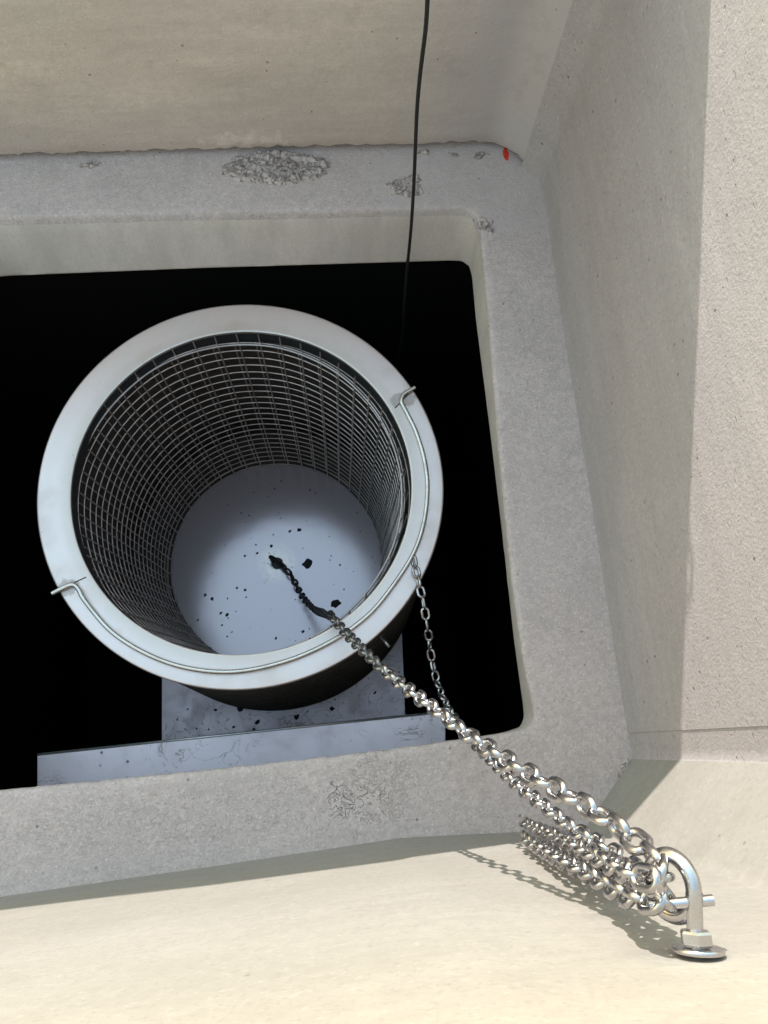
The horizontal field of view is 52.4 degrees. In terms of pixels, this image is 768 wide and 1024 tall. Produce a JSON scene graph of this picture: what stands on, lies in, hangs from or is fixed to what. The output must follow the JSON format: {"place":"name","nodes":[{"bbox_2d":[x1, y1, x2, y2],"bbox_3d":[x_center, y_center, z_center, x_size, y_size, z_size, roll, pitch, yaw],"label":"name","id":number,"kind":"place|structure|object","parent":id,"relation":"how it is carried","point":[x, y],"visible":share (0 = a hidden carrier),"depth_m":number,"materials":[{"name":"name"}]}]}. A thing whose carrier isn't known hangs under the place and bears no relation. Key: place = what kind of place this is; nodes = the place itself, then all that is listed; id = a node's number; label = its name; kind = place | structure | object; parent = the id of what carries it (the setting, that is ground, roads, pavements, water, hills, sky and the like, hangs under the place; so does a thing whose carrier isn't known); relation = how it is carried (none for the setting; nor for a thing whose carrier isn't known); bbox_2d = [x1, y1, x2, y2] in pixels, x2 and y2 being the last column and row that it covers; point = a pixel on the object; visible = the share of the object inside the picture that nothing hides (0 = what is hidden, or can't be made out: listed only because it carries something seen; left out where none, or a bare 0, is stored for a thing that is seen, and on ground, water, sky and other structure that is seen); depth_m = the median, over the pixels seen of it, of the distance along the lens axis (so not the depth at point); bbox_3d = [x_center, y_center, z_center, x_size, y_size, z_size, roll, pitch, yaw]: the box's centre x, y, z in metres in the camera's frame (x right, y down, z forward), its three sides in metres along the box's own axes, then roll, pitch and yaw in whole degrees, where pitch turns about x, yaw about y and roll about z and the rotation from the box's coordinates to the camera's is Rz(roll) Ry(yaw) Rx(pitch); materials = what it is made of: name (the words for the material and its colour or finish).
{"place":"outdoors","nodes":[
{"label":"outdoors","id":0,"kind":"place"},
{"bbox_2d":[0,261,523,789],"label":"tank wall","id":1,"kind":"structure","parent":0,"point":[62,335],"depth_m":2.28,"materials":[{"name":"grey"}]},
{"bbox_2d":[37,633,445,785],"bbox_3d":[-0.245,0.325,1.502,0.659,0.428,0.610,-4,73,-4],"label":"support bracket","id":2,"kind":"object","parent":1,"relation":"attached to","point":[356,720],"visible":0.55,"depth_m":1.28,"materials":[{"name":"metal"}]},
{"bbox_2d":[37,304,443,710],"bbox_3d":[-0.228,0.029,1.475,0.647,0.607,0.646,-4,73,-4],"label":"filter basket","id":3,"kind":"object","parent":2,"relation":"on","point":[166,437],"visible":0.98,"depth_m":1.48,"materials":[{"name":"metal"}]},
{"bbox_2d":[176,473,396,730],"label":"dirt specks","id":4,"kind":"object","parent":3,"relation":"on","point":[296,717],"visible":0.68,"depth_m":1.71,"materials":[{"name":"black soil"}]},
{"bbox_2d":[302,558,311,568],"bbox_3d":[-0.171,0.115,1.752,0.020,0.005,0.024,39,75,8],"label":"mud clump","id":5,"kind":"object","parent":3,"relation":"on","point":[307,564],"visible":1,"depth_m":1.75,"materials":[{"name":"black soil"}]},
{"bbox_2d":[331,599,341,607],"bbox_3d":[-0.108,0.203,1.731,0.025,0.005,0.018,-36,78,-13],"label":"mud clump","id":6,"kind":"object","parent":3,"relation":"on","point":[335,603],"visible":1,"depth_m":1.73,"materials":[{"name":"black soil"}]},
{"bbox_2d":[411,555,642,871],"bbox_3d":[0.095,0.137,0.807,0.014,0.731,0.358,-10,74,-6],"label":"safety chain","id":7,"kind":"object","parent":3,"relation":"attached to","point":[575,830],"visible":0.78,"depth_m":0.69,"materials":[{"name":"metal"}]},
{"bbox_2d":[83,518,465,747],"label":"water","id":8,"kind":"structure","parent":0,"point":[122,701],"depth_m":3.09,"materials":[{"name":"black liquid"}]},
{"bbox_2d":[0,140,632,896],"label":"floor slab","id":9,"kind":"structure","parent":0,"point":[480,208],"depth_m":1.08,"materials":[{"name":"concrete"}]},
{"bbox_2d":[0,0,572,159],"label":"wall","id":10,"kind":"structure","parent":9,"relation":"on","point":[104,75],"depth_m":1.06,"materials":[{"name":"concrete"}]},
{"bbox_2d":[395,0,429,369],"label":"power cable","id":11,"kind":"object","parent":10,"relation":"hanging from","point":[424,40],"visible":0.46,"depth_m":1.02,"materials":[{"name":"black rubber"}]},
{"bbox_2d":[0,759,767,1023],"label":"wall","id":12,"kind":"structure","parent":9,"relation":"on","point":[499,928],"depth_m":0.49,"materials":[{"name":"concrete"}]},
{"bbox_2d":[645,846,725,958],"bbox_3d":[0.150,0.202,0.394,0.032,0.036,0.058,-28,77,-11],"label":"eye bolt","id":13,"kind":"object","parent":12,"relation":"attached to","point":[696,940],"visible":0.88,"depth_m":0.39,"materials":[{"name":"metal"}]},
{"bbox_2d":[280,562,668,872],"bbox_3d":[-0.049,0.154,1.061,0.038,1.273,0.548,-32,78,-12],"label":"lifting chain","id":14,"kind":"object","parent":13,"relation":"hanging from","point":[645,848],"visible":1,"depth_m":0.56,"materials":[{"name":"silver metal"}]},
{"bbox_2d":[519,816,668,899],"bbox_3d":[0.147,0.268,0.632,0.062,0.516,0.025,27,74,5],"label":"chain tail","id":15,"kind":"object","parent":13,"relation":"hanging from","point":[538,828],"visible":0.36,"depth_m":0.68},
{"bbox_2d":[519,829,676,915],"bbox_3d":[0.136,0.258,0.583,0.042,0.418,0.021,23,73,4],"label":"chain tail","id":16,"kind":"object","parent":13,"relation":"hanging from","point":[582,870],"visible":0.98,"depth_m":0.48},
{"bbox_2d":[545,827,675,894],"bbox_3d":[0.137,0.230,0.532,0.053,0.330,0.016,16,73,2],"label":"chain tail","id":17,"kind":"object","parent":13,"relation":"hanging from","point":[623,869],"visible":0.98,"depth_m":0.42},
{"bbox_2d":[521,0,767,762],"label":"wall","id":18,"kind":"structure","parent":9,"relation":"on","point":[645,162],"depth_m":0.80,"materials":[{"name":"concrete"}]}
]}

